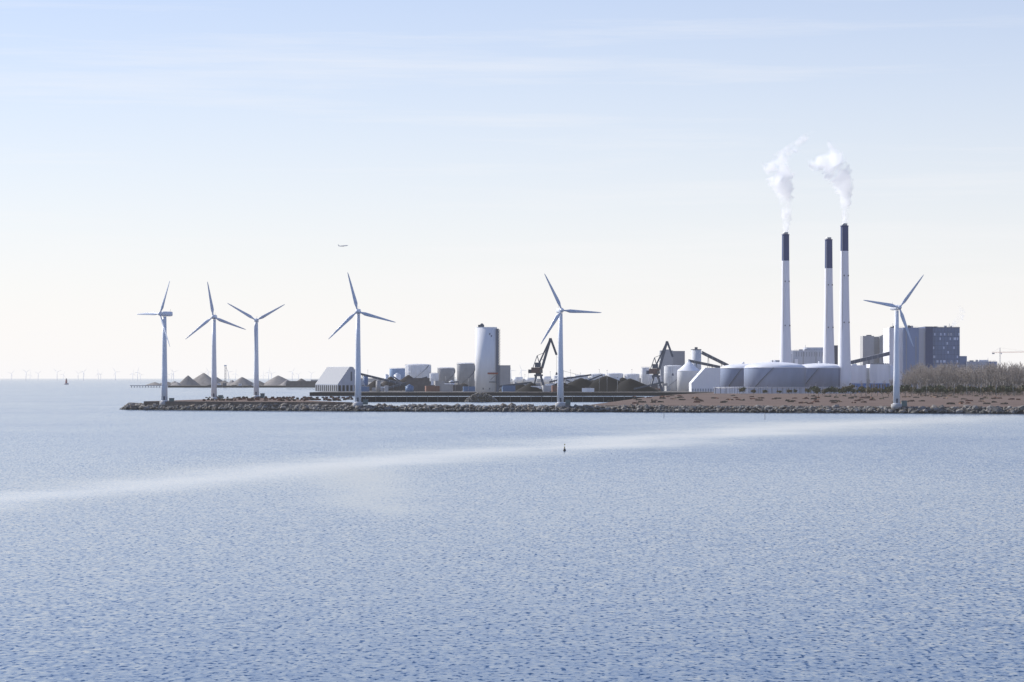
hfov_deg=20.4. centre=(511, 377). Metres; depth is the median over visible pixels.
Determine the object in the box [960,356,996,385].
station annex
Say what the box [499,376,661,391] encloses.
coal heaps
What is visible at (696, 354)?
tall silo
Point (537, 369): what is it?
harbour crane
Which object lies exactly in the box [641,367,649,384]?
silo
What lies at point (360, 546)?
sea
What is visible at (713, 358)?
conveyor
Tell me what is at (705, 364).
conveyor
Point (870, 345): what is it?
station concrete towers
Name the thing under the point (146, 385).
pier
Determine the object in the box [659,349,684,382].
grey block
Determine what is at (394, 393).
quay ground
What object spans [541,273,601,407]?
turbine
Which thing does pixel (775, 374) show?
tank
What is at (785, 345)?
chimney
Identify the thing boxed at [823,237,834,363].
chimney
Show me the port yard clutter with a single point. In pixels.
(440, 386)
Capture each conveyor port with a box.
[361,373,405,390]
[384,376,426,390]
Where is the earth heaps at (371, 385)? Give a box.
[367,375,467,390]
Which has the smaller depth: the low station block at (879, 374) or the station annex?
the low station block at (879, 374)
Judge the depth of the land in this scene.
1666.72 m
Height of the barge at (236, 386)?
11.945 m
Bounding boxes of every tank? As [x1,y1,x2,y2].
[389,368,404,378]
[405,364,430,377]
[429,372,438,380]
[437,367,454,384]
[457,363,474,385]
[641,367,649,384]
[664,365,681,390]
[720,362,748,386]
[744,360,805,386]
[802,361,840,386]
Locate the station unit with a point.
(813, 355)
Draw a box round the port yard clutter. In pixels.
[361,369,670,391]
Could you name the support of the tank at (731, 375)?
on the land
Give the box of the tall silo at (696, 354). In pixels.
[691,347,701,369]
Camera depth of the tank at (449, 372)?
3311.31 m
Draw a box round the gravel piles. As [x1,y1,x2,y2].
[147,373,304,384]
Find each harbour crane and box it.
[528,338,557,385]
[646,341,673,390]
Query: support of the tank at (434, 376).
on the quay ground at (394, 393)
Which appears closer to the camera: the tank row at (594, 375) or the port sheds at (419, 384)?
the port sheds at (419, 384)
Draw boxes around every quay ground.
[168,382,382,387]
[310,382,713,395]
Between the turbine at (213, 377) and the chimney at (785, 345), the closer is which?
the turbine at (213, 377)
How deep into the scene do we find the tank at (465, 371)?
3101.62 m
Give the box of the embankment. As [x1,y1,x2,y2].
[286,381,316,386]
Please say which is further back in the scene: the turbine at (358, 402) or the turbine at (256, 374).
the turbine at (256, 374)
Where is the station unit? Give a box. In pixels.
[770,345,837,364]
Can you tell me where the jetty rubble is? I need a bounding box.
[465,392,497,401]
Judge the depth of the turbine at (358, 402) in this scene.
1385.68 m
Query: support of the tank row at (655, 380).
on the quay ground at (394, 393)
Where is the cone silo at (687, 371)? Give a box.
[677,360,699,390]
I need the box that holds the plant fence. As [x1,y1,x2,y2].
[724,392,1023,393]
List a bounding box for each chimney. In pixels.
[780,232,791,362]
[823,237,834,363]
[838,223,850,386]
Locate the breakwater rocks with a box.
[119,402,1023,413]
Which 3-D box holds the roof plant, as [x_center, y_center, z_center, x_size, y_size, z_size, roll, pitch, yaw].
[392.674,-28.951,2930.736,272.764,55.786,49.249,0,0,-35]
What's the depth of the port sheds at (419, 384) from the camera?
2790.00 m
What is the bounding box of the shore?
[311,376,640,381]
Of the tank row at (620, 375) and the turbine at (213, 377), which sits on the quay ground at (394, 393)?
the tank row at (620, 375)
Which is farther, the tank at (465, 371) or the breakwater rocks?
the tank at (465, 371)
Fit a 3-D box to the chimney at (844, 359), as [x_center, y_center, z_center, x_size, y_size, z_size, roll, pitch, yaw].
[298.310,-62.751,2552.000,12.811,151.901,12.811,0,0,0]
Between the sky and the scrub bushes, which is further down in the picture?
the scrub bushes
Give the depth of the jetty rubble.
1916.56 m
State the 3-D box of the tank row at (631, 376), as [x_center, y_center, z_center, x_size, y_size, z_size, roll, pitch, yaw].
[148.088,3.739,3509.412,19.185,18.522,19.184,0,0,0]
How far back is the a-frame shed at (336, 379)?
2755.91 m
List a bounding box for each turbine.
[137,281,173,405]
[186,282,245,399]
[228,303,284,397]
[329,272,393,406]
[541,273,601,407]
[864,276,922,408]
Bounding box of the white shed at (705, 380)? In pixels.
[689,368,719,391]
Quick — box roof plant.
[796,323,977,376]
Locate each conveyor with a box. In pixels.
[688,359,719,367]
[701,351,728,367]
[851,351,889,363]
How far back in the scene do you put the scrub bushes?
1614.35 m
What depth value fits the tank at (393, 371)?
3451.70 m
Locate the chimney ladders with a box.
[783,227,842,336]
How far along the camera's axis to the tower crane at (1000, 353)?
4199.75 m
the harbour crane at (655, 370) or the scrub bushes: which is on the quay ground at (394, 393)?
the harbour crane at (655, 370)
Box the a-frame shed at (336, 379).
[315,367,364,390]
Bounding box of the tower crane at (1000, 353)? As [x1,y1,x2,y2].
[992,348,1023,364]
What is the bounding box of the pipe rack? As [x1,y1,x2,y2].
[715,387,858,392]
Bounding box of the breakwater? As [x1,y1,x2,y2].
[126,406,1023,413]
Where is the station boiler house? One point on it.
(935, 347)
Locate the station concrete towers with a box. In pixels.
[860,335,882,364]
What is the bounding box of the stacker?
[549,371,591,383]
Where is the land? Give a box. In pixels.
[593,384,1023,407]
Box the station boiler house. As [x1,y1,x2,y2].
[883,326,959,388]
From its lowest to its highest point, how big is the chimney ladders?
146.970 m
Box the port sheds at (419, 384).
[406,365,619,390]
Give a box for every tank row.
[589,373,605,379]
[606,373,622,377]
[624,374,639,381]
[653,376,660,387]
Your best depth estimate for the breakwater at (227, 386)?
4800.00 m
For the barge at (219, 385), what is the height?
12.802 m
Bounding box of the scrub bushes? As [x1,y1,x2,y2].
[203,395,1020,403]
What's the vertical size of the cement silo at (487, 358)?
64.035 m
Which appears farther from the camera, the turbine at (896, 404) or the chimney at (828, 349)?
the chimney at (828, 349)
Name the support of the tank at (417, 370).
on the quay ground at (394, 393)
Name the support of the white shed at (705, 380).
on the land
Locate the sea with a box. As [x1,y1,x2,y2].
[0,378,1023,681]
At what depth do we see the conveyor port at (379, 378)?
2798.80 m
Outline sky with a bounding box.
[0,0,1023,377]
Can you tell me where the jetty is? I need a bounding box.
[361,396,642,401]
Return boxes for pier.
[130,385,169,387]
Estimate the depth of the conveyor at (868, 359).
2898.00 m
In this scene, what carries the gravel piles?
on the breakwater at (227, 386)
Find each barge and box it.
[208,383,222,387]
[230,384,242,387]
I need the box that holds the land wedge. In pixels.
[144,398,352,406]
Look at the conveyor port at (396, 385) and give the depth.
2778.80 m
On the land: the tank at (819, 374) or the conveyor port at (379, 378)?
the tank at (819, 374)
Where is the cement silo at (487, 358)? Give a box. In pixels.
[475,323,499,391]
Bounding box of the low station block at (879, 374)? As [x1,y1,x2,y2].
[851,363,892,391]
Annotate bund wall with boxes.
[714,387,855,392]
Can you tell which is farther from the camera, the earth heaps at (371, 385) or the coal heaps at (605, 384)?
the earth heaps at (371, 385)

